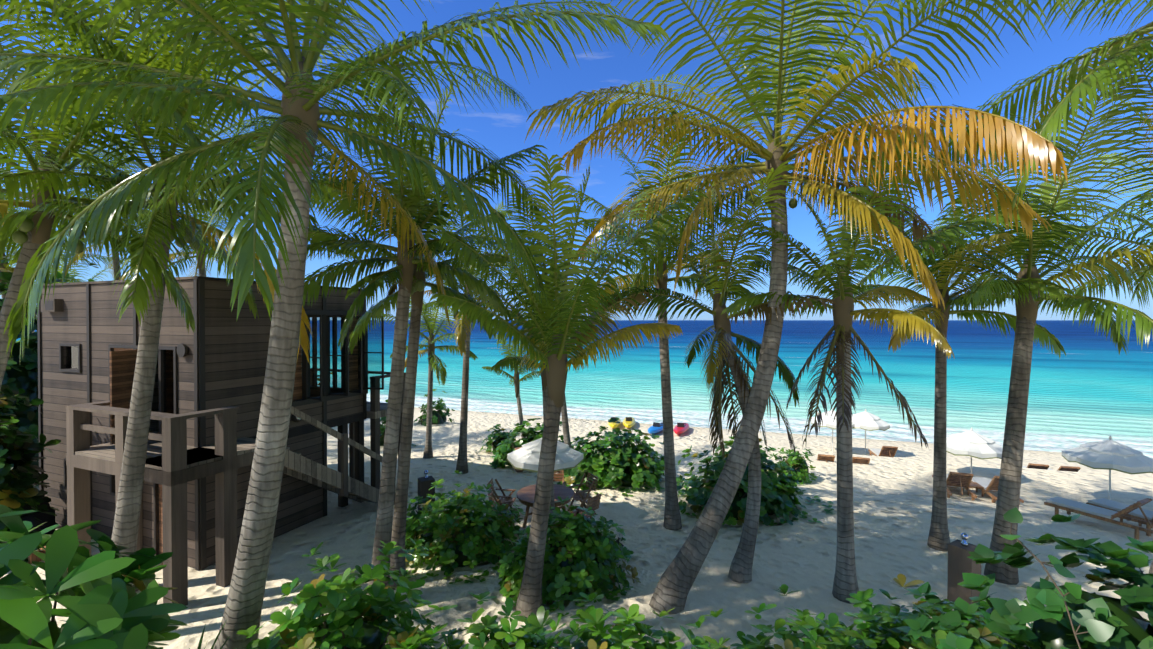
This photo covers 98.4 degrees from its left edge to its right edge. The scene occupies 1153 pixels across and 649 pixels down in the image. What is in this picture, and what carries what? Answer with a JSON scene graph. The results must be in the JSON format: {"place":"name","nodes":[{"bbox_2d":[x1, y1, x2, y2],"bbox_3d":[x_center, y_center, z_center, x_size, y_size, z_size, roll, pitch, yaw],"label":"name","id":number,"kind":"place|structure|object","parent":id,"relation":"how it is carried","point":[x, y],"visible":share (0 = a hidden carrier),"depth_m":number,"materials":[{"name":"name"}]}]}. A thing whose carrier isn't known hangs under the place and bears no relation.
{"place":"outdoors","nodes":[
{"label":"outdoors","id":0,"kind":"place"},
{"bbox_2d":[28,534,67,569],"bbox_3d":[-10.789,4.742,10.280,1.300,0.470,0.400,0,1,22],"label":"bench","id":1,"kind":"object","parent":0,"point":[32,557],"visible":0.1,"depth_m":10.38,"materials":[{"name":"brown wood"}]},
{"bbox_2d":[0,407,1152,648],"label":"ground","id":2,"kind":"structure","parent":0,"point":[890,535],"depth_m":10.97,"materials":[{"name":"beige sand"}]},
{"bbox_2d":[0,306,38,485],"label":"bush","id":3,"kind":"object","parent":2,"relation":"on","point":[12,385],"visible":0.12,"depth_m":15.33,"materials":[{"name":"green plant"}]},
{"bbox_2d":[0,116,38,225],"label":"palm","id":4,"kind":"object","parent":2,"relation":"on","point":[8,210],"visible":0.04,"depth_m":17.50,"materials":[{"name":"green plant"}]},
{"bbox_2d":[0,360,61,562],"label":"bush","id":5,"kind":"object","parent":2,"relation":"on","point":[20,475],"visible":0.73,"depth_m":10.84,"materials":[{"name":"green plant"}]},
{"bbox_2d":[0,243,70,465],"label":"bush","id":6,"kind":"object","parent":2,"relation":"on","point":[26,376],"visible":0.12,"depth_m":16.43,"materials":[{"name":"green plant"}]},
{"bbox_2d":[20,502,54,533],"bbox_3d":[-12.200,4.445,11.058,0.900,1.050,0.715,0,1,22],"label":"covered grill","id":7,"kind":"object","parent":2,"relation":"on","point":[49,519],"visible":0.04,"depth_m":10.94,"materials":[{"name":"black"}]},
{"bbox_2d":[16,260,98,342],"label":"palm tree","id":8,"kind":"object","parent":2,"relation":"on","point":[71,277],"depth_m":20.72,"materials":[{"name":"green plant"}]},
{"bbox_2d":[0,164,125,342],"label":"palm","id":9,"kind":"object","parent":2,"relation":"on","point":[63,257],"visible":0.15,"depth_m":21.34,"materials":[{"name":"green plant"}]},
{"bbox_2d":[6,236,130,332],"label":"palm","id":10,"kind":"object","parent":2,"relation":"on","point":[60,270],"visible":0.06,"depth_m":25.89,"materials":[{"name":"green plant"}]},
{"bbox_2d":[0,521,155,646],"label":"shrub","id":11,"kind":"object","parent":2,"relation":"on","point":[28,525],"visible":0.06,"depth_m":5.76,"materials":[{"name":"green plant"}]},
{"bbox_2d":[0,504,187,648],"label":"shrub","id":12,"kind":"object","parent":2,"relation":"on","point":[102,601],"visible":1,"depth_m":4.00,"materials":[{"name":"green plant"}]},
{"bbox_2d":[1,128,186,280],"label":"palm","id":13,"kind":"object","parent":2,"relation":"on","point":[115,262],"visible":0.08,"depth_m":20.75,"materials":[{"name":"green plant"}]},
{"bbox_2d":[0,0,223,167],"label":"palm","id":14,"kind":"object","parent":2,"relation":"on","point":[195,142],"visible":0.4,"depth_m":6.37,"materials":[{"name":"green plant"}]},
{"bbox_2d":[0,0,319,388],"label":"palm","id":15,"kind":"object","parent":2,"relation":"on","point":[31,241],"visible":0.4,"depth_m":7.28,"materials":[{"name":"green plant"}]},
{"bbox_2d":[68,139,277,279],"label":"palm","id":16,"kind":"object","parent":2,"relation":"on","point":[203,272],"visible":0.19,"depth_m":19.11,"materials":[{"name":"green plant"}]},
{"bbox_2d":[0,0,393,586],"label":"palm","id":17,"kind":"object","parent":2,"relation":"on","point":[147,298],"visible":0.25,"depth_m":7.91,"materials":[{"name":"green plant"}]},
{"bbox_2d":[189,620,246,648],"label":"spiky plant","id":18,"kind":"object","parent":2,"relation":"on","point":[200,644],"visible":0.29,"depth_m":6.31,"materials":[{"name":"green plant"}]},
{"bbox_2d":[37,276,405,605],"bbox_3d":[-9.104,2.119,13.109,7.290,6.235,6.850,0,1,22],"label":"cabin","id":19,"kind":"object","parent":2,"relation":"on","point":[207,394],"visible":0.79,"depth_m":10.93,"materials":[{"name":"brown wood"}]},
{"bbox_2d":[0,0,672,648],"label":"palm","id":20,"kind":"object","parent":2,"relation":"on","point":[294,134],"visible":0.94,"depth_m":5.93,"materials":[{"name":"green plant"}]},
{"bbox_2d":[234,538,461,648],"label":"shrub","id":21,"kind":"object","parent":2,"relation":"on","point":[343,624],"visible":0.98,"depth_m":6.00,"materials":[{"name":"green plant"}]},
{"bbox_2d":[380,399,417,445],"bbox_3d":[-7.550,4.110,20.633,1.791,2.051,1.468,0,1,-29],"label":"shrub","id":22,"kind":"object","parent":2,"relation":"on","point":[382,428],"visible":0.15,"depth_m":20.51,"materials":[{"name":"green plant"}]},
{"bbox_2d":[257,54,546,613],"bbox_3d":[-3.092,0.410,8.980,5.246,9.702,5.075,0,1,-1],"label":"palm","id":23,"kind":"object","parent":2,"relation":"on","point":[407,287],"visible":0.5,"depth_m":8.63,"materials":[{"name":"green plant"}]},
{"bbox_2d":[307,129,517,589],"bbox_3d":[-3.239,0.664,9.719,4.235,9.189,3.790,0,1,-1],"label":"palm","id":24,"kind":"object","parent":2,"relation":"on","point":[398,537],"visible":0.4,"depth_m":9.52,"materials":[{"name":"green plant"}]},
{"bbox_2d":[406,496,438,541],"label":"shrub","id":25,"kind":"object","parent":2,"relation":"on","point":[413,513],"visible":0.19,"depth_m":11.71,"materials":[{"name":"green plant"}]},
{"bbox_2d":[418,470,434,509],"bbox_3d":[-3.909,4.475,12.952,0.360,1.370,0.360,0,1,-30],"label":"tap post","id":26,"kind":"object","parent":2,"relation":"on","point":[425,484],"visible":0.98,"depth_m":12.82,"materials":[{"name":"black metal"}]},
{"bbox_2d":[380,283,477,458],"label":"palm","id":27,"kind":"object","parent":2,"relation":"on","point":[432,358],"visible":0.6,"depth_m":18.38,"materials":[{"name":"green plant"}]},
{"bbox_2d":[413,388,454,425],"bbox_3d":[-7.263,4.702,26.089,2.298,2.610,2.208,0,1,39],"label":"shrub","id":28,"kind":"object","parent":2,"relation":"on","point":[439,416],"visible":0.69,"depth_m":26.04,"materials":[{"name":"green plant"}]},
{"bbox_2d":[405,470,526,583],"bbox_3d":[-2.446,4.106,10.777,3.565,1.858,2.853,0,1,-1],"label":"shrub","id":29,"kind":"object","parent":2,"relation":"on","point":[459,533],"visible":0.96,"depth_m":10.28,"materials":[{"name":"green plant"}]},
{"bbox_2d":[395,192,538,473],"bbox_3d":[-3.553,0.472,16.650,5.011,9.506,5.534,0,1,-1],"label":"palm","id":30,"kind":"object","parent":2,"relation":"on","point":[463,334],"visible":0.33,"depth_m":16.44,"materials":[{"name":"green plant"}]},
{"bbox_2d":[392,591,572,648],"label":"shrub","id":31,"kind":"object","parent":2,"relation":"on","point":[493,630],"visible":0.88,"depth_m":5.65,"materials":[{"name":"green plant"}]},
{"bbox_2d":[479,423,519,454],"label":"shrub","id":32,"kind":"object","parent":2,"relation":"on","point":[491,444],"visible":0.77,"depth_m":19.82,"materials":[{"name":"green plant"}]},
{"bbox_2d":[487,478,515,520],"bbox_3d":[-1.904,4.484,12.697,0.639,0.961,0.555,0,1,4],"label":"chair","id":33,"kind":"object","parent":2,"relation":"on","point":[504,497],"visible":0.52,"depth_m":12.79,"materials":[{"name":"brown wood"}]},
{"bbox_2d":[488,493,519,535],"bbox_3d":[-1.717,4.479,11.748,0.639,0.961,0.555,0,1,-26],"label":"chair","id":34,"kind":"object","parent":2,"relation":"on","point":[493,498],"visible":0.23,"depth_m":11.70,"materials":[{"name":"brown wood"}]},
{"bbox_2d":[481,335,540,437],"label":"palm","id":35,"kind":"object","parent":2,"relation":"on","point":[516,380],"visible":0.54,"depth_m":20.62,"materials":[{"name":"green plant"}]},
{"bbox_2d":[514,447,523,471],"bbox_3d":[-1.911,4.541,16.706,0.540,0.770,0.526,0,1,-1],"label":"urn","id":36,"kind":"object","parent":2,"relation":"on","point":[517,470],"visible":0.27,"depth_m":16.59,"materials":[{"name":"ceramic"}]},
{"bbox_2d":[489,418,573,468],"bbox_3d":[-1.203,4.381,18.329,4.060,1.822,3.447,0,1,-1],"label":"shrub","id":37,"kind":"object","parent":2,"relation":"on","point":[503,451],"visible":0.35,"depth_m":17.78,"materials":[{"name":"green plant"}]},
{"bbox_2d":[479,262,591,523],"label":"palm","id":38,"kind":"object","parent":2,"relation":"on","point":[502,363],"visible":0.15,"depth_m":11.56,"materials":[{"name":"green plant"}]},
{"bbox_2d":[507,438,583,472],"bbox_3d":[-0.776,3.813,12.420,1.906,2.270,1.650,0,1,-1],"label":"beach umbrella","id":39,"kind":"object","parent":2,"relation":"on","point":[526,457],"visible":0.67,"depth_m":11.98,"materials":[{"name":"white fabric"}]},
{"bbox_2d":[517,484,573,527],"bbox_3d":[-0.776,4.582,12.427,1.440,0.746,1.440,0,1,-1],"label":"dining table","id":40,"kind":"object","parent":2,"relation":"on","point":[525,495],"visible":0.62,"depth_m":12.25,"materials":[{"name":"brown wood"}]},
{"bbox_2d":[517,295,595,447],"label":"palm","id":41,"kind":"object","parent":2,"relation":"on","point":[566,432],"visible":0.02,"depth_m":15.91,"materials":[{"name":"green plant"}]},
{"bbox_2d":[553,470,564,485],"bbox_3d":[-0.607,4.482,13.573,0.555,0.961,0.639,0,1,-4],"label":"chair","id":42,"kind":"object","parent":2,"relation":"on","point":[557,474],"visible":0.21,"depth_m":13.83,"materials":[{"name":"brown wood"}]},
{"bbox_2d":[416,152,708,617],"bbox_3d":[-0.329,1.268,8.618,4.626,7.993,4.585,0,1,-1],"label":"palm","id":43,"kind":"object","parent":2,"relation":"on","point":[557,346],"visible":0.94,"depth_m":8.31,"materials":[{"name":"green plant"}]},
{"bbox_2d":[497,496,640,616],"bbox_3d":[-0.138,4.163,9.473,2.678,1.734,2.214,0,1,-1],"label":"shrub","id":44,"kind":"object","parent":2,"relation":"on","point":[577,560],"visible":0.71,"depth_m":9.12,"materials":[{"name":"green plant"}]},
{"bbox_2d":[567,472,597,511],"bbox_3d":[0.163,4.484,13.106,0.639,0.961,0.555,0,1,-29],"label":"chair","id":45,"kind":"object","parent":2,"relation":"on","point":[580,495],"visible":0.77,"depth_m":13.11,"materials":[{"name":"brown"}]},
{"bbox_2d":[569,493,600,536],"bbox_3d":[0.184,4.477,11.776,0.639,0.961,0.555,0,1,41],"label":"chair","id":46,"kind":"object","parent":2,"relation":"on","point":[593,502],"visible":0.52,"depth_m":11.63,"materials":[{"name":"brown wood"}]},
{"bbox_2d":[515,592,709,648],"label":"shrub","id":47,"kind":"object","parent":2,"relation":"on","point":[589,635],"visible":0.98,"depth_m":5.39,"materials":[{"name":"green plant"}]},
{"bbox_2d":[608,417,620,427],"bbox_3d":[2.358,5.974,30.853,0.780,0.608,3.509,0,1,7],"label":"kayak","id":48,"kind":"object","parent":2,"relation":"on","point":[613,425],"visible":0.71,"depth_m":29.60,"materials":[{"name":"yellow plastic"}]},
{"bbox_2d":[596,526,633,562],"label":"shrub","id":49,"kind":"object","parent":2,"relation":"on","point":[619,530],"visible":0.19,"depth_m":10.57,"materials":[{"name":"green plant"}]},
{"bbox_2d":[556,418,688,495],"bbox_3d":[1.270,4.050,16.181,4.603,2.187,3.841,0,1,-1],"label":"shrub","id":50,"kind":"object","parent":2,"relation":"on","point":[626,464],"visible":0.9,"depth_m":15.26,"materials":[{"name":"green plant"}]},
{"bbox_2d":[623,417,634,427],"bbox_3d":[3.272,5.995,30.975,0.780,0.606,3.509,0,1,8],"label":"kayak","id":51,"kind":"object","parent":2,"relation":"on","point":[628,422],"visible":1,"depth_m":30.18,"materials":[{"name":"yellow plastic"}]},
{"bbox_2d":[539,105,765,529],"bbox_3d":[1.781,0.187,12.334,5.360,10.155,4.868,0,1,10],"label":"palm","id":52,"kind":"object","parent":2,"relation":"on","point":[672,518],"visible":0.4,"depth_m":12.04,"materials":[{"name":"green plant"}]},
{"bbox_2d":[648,422,662,433],"bbox_3d":[4.753,5.938,28.969,0.780,0.611,3.510,0,1,24],"label":"kayak","id":53,"kind":"object","parent":2,"relation":"on","point":[656,428],"visible":0.73,"depth_m":28.27,"materials":[{"name":"blue plastic"}]},
{"bbox_2d":[673,423,688,433],"bbox_3d":[6.124,5.965,29.024,0.780,0.612,3.510,0,1,20],"label":"kayak","id":54,"kind":"object","parent":2,"relation":"on","point":[680,428],"visible":1,"depth_m":28.46,"materials":[{"name":"red plastic"}]},
{"bbox_2d":[597,160,836,582],"bbox_3d":[2.479,1.040,9.540,4.287,8.485,4.818,0,1,-1],"label":"palm","id":55,"kind":"object","parent":2,"relation":"on","point":[740,570],"visible":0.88,"depth_m":9.65,"materials":[{"name":"green plant"}]},
{"bbox_2d":[675,436,833,525],"bbox_3d":[4.715,4.069,13.908,4.756,1.963,4.047,0,1,-1],"label":"shrub","id":56,"kind":"object","parent":2,"relation":"on","point":[778,493],"visible":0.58,"depth_m":12.99,"materials":[{"name":"green plant"}]},
{"bbox_2d":[685,584,855,648],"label":"shrub","id":57,"kind":"object","parent":2,"relation":"on","point":[762,641],"visible":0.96,"depth_m":5.56,"materials":[{"name":"green plant"}]},
{"bbox_2d":[768,447,816,484],"bbox_3d":[7.231,4.772,16.866,2.140,1.280,1.546,0,1,-43],"label":"shrub","id":58,"kind":"object","parent":2,"relation":"on","point":[798,463],"visible":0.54,"depth_m":16.54,"materials":[{"name":"green plant"}]},
{"bbox_2d":[525,0,1092,613],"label":"palm","id":59,"kind":"object","parent":2,"relation":"on","point":[687,562],"visible":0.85,"depth_m":8.29,"materials":[{"name":"green plant"}]},
{"bbox_2d":[817,454,834,461],"bbox_3d":[9.761,5.416,19.655,0.674,0.917,1.950,0,1,19],"label":"lounger","id":60,"kind":"object","parent":2,"relation":"on","point":[823,457],"visible":0.23,"depth_m":19.01,"materials":[{"name":"brown wood"}]},
{"bbox_2d":[811,408,855,452],"bbox_3d":[12.309,5.079,23.902,1.853,2.170,1.853,0,1,21],"label":"beach parasol","id":61,"kind":"object","parent":2,"relation":"on","point":[828,420],"visible":0.44,"depth_m":23.45,"materials":[{"name":"white fabric"}]},
{"bbox_2d":[852,457,869,464],"bbox_3d":[10.903,5.430,19.333,0.674,0.917,1.950,0,1,19],"label":"lounger","id":62,"kind":"object","parent":2,"relation":"on","point":[861,460],"visible":0.25,"depth_m":18.68,"materials":[{"name":"brown wood"}]},
{"bbox_2d":[714,128,1020,603],"bbox_3d":[4.850,0.852,9.008,4.681,8.831,3.951,0,1,-1],"label":"palm","id":63,"kind":"object","parent":2,"relation":"on","point":[845,582],"visible":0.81,"depth_m":8.74,"materials":[{"name":"green plant"}]},
{"bbox_2d":[852,409,889,454],"bbox_3d":[13.741,5.094,23.653,1.853,2.170,1.853,0,1,21],"label":"beach parasol","id":64,"kind":"object","parent":2,"relation":"on","point":[865,420],"visible":0.9,"depth_m":23.09,"materials":[{"name":"white fabric"}]},
{"bbox_2d":[868,446,897,456],"bbox_3d":[13.599,5.669,22.026,0.671,0.917,1.950,0,1,14],"label":"lounger","id":65,"kind":"object","parent":2,"relation":"on","point":[886,451],"visible":0.85,"depth_m":21.59,"materials":[{"name":"brown wood"}]},
{"bbox_2d":[802,574,991,648],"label":"shrub","id":66,"kind":"object","parent":2,"relation":"on","point":[870,633],"visible":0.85,"depth_m":5.62,"materials":[{"name":"green plant"}]},
{"bbox_2d":[932,472,976,500],"bbox_3d":[11.824,4.904,15.624,0.675,0.917,1.950,0,1,22],"label":"lounger","id":67,"kind":"object","parent":2,"relation":"on","point":[958,480],"visible":0.62,"depth_m":15.06,"materials":[{"name":"brown wood"}]},
{"bbox_2d":[879,597,1032,648],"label":"shrub","id":68,"kind":"object","parent":2,"relation":"on","point":[976,627],"visible":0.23,"depth_m":6.02,"materials":[{"name":"green plant"}]},
{"bbox_2d":[827,137,1087,551],"bbox_3d":[8.474,0.733,11.128,4.642,9.086,5.413,0,1,38],"label":"palm","id":69,"kind":"object","parent":2,"relation":"on","point":[938,538],"visible":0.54,"depth_m":10.68,"materials":[{"name":"green plant"}]},
{"bbox_2d":[947,533,980,604],"bbox_3d":[6.864,4.440,8.809,0.360,1.500,0.360,0,1,-30],"label":"tap post","id":70,"kind":"object","parent":2,"relation":"on","point":[959,562],"visible":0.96,"depth_m":8.73,"materials":[{"name":"brown"}]},
{"bbox_2d":[897,582,1041,648],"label":"bush","id":71,"kind":"object","parent":2,"relation":"on","point":[923,625],"visible":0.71,"depth_m":4.40,"materials":[{"name":"green plant"}]},
{"bbox_2d":[962,482,983,496],"bbox_3d":[12.344,5.174,15.507,0.440,0.400,0.500,0,1,19],"label":"side table","id":72,"kind":"object","parent":2,"relation":"on","point":[974,485],"visible":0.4,"depth_m":15.38,"materials":[{"name":"brown wood"}]},
{"bbox_2d":[946,427,1002,473],"bbox_3d":[13.537,4.615,17.057,1.853,2.170,1.853,0,1,21],"label":"beach parasol","id":73,"kind":"object","parent":2,"relation":"on","point":[971,443],"visible":0.9,"depth_m":16.57,"materials":[{"name":"white fabric"}]},
{"bbox_2d":[969,476,1023,504],"bbox_3d":[12.771,4.902,15.263,0.672,0.917,1.950,0,1,17],"label":"lounger","id":74,"kind":"object","parent":2,"relation":"on","point":[987,484],"visible":0.48,"depth_m":15.00,"materials":[{"name":"white fabric"}]},
{"bbox_2d":[858,38,1152,584],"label":"palm","id":75,"kind":"object","parent":2,"relation":"on","point":[1008,494],"visible":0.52,"depth_m":9.46,"materials":[{"name":"green plant"}]},
{"bbox_2d":[873,0,1152,209],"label":"palm","id":76,"kind":"object","parent":2,"relation":"on","point":[1052,119],"visible":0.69,"depth_m":7.32,"materials":[{"name":"green plant"}]},
{"bbox_2d":[1022,463,1048,469],"bbox_3d":[17.476,5.649,19.204,0.675,0.917,1.950,0,1,22],"label":"lounger","id":77,"kind":"object","parent":2,"relation":"on","point":[1037,466],"visible":0.17,"depth_m":18.56,"materials":[{"name":"brown wood"}]},
{"bbox_2d":[958,512,1152,648],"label":"bush","id":78,"kind":"object","parent":2,"relation":"on","point":[1051,628],"visible":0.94,"depth_m":4.06,"materials":[{"name":"green plant"}]},
{"bbox_2d":[1000,507,1152,648],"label":"plant","id":79,"kind":"object","parent":78,"relation":"attached to","point":[1099,631],"visible":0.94,"depth_m":3.67,"materials":[{"name":"green plant"}]},
{"bbox_2d":[1047,466,1080,471],"bbox_3d":[18.249,5.652,18.944,0.671,0.917,1.950,0,1,14],"label":"lounger","id":80,"kind":"object","parent":2,"relation":"on","point":[1069,468],"visible":0.23,"depth_m":18.26,"materials":[{"name":"brown wood"}]},
{"bbox_2d":[988,50,1152,573],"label":"palm","id":81,"kind":"object","parent":2,"relation":"on","point":[1143,290],"visible":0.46,"depth_m":9.81,"materials":[{"name":"green plant"}]},
{"bbox_2d":[1044,496,1152,539],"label":"lounger","id":82,"kind":"object","parent":2,"relation":"on","point":[1084,509],"visible":1,"depth_m":12.15,"materials":[{"name":"brown wood"}]},
{"bbox_2d":[1086,498,1152,522],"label":"cushion","id":83,"kind":"object","parent":82,"relation":"on","point":[1114,506],"visible":0.73,"depth_m":12.67,"materials":[{"name":"white fabric"}]},
{"bbox_2d":[1062,435,1152,499],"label":"beach parasol","id":84,"kind":"object","parent":2,"relation":"on","point":[1109,454],"visible":0.98,"depth_m":13.97,"materials":[{"name":"white fabric"}]},
{"bbox_2d":[0,0,1152,319],"label":"sky","id":85,"kind":"structure","parent":0,"point":[503,132],"materials":[{"name":"blue"}]},
{"bbox_2d":[16,320,1152,458],"bbox_3d":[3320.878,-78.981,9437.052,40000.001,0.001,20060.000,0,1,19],"label":"sea","id":86,"kind":"structure","parent":0,"point":[1090,386],"depth_m":53.10,"materials":[{"name":"liquid"}]},
{"bbox_2d":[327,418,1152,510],"bbox_3d":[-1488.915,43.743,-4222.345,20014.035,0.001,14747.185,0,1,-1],"label":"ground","id":87,"kind":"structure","parent":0,"point":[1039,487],"depth_m":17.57,"materials":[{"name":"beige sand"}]}
]}

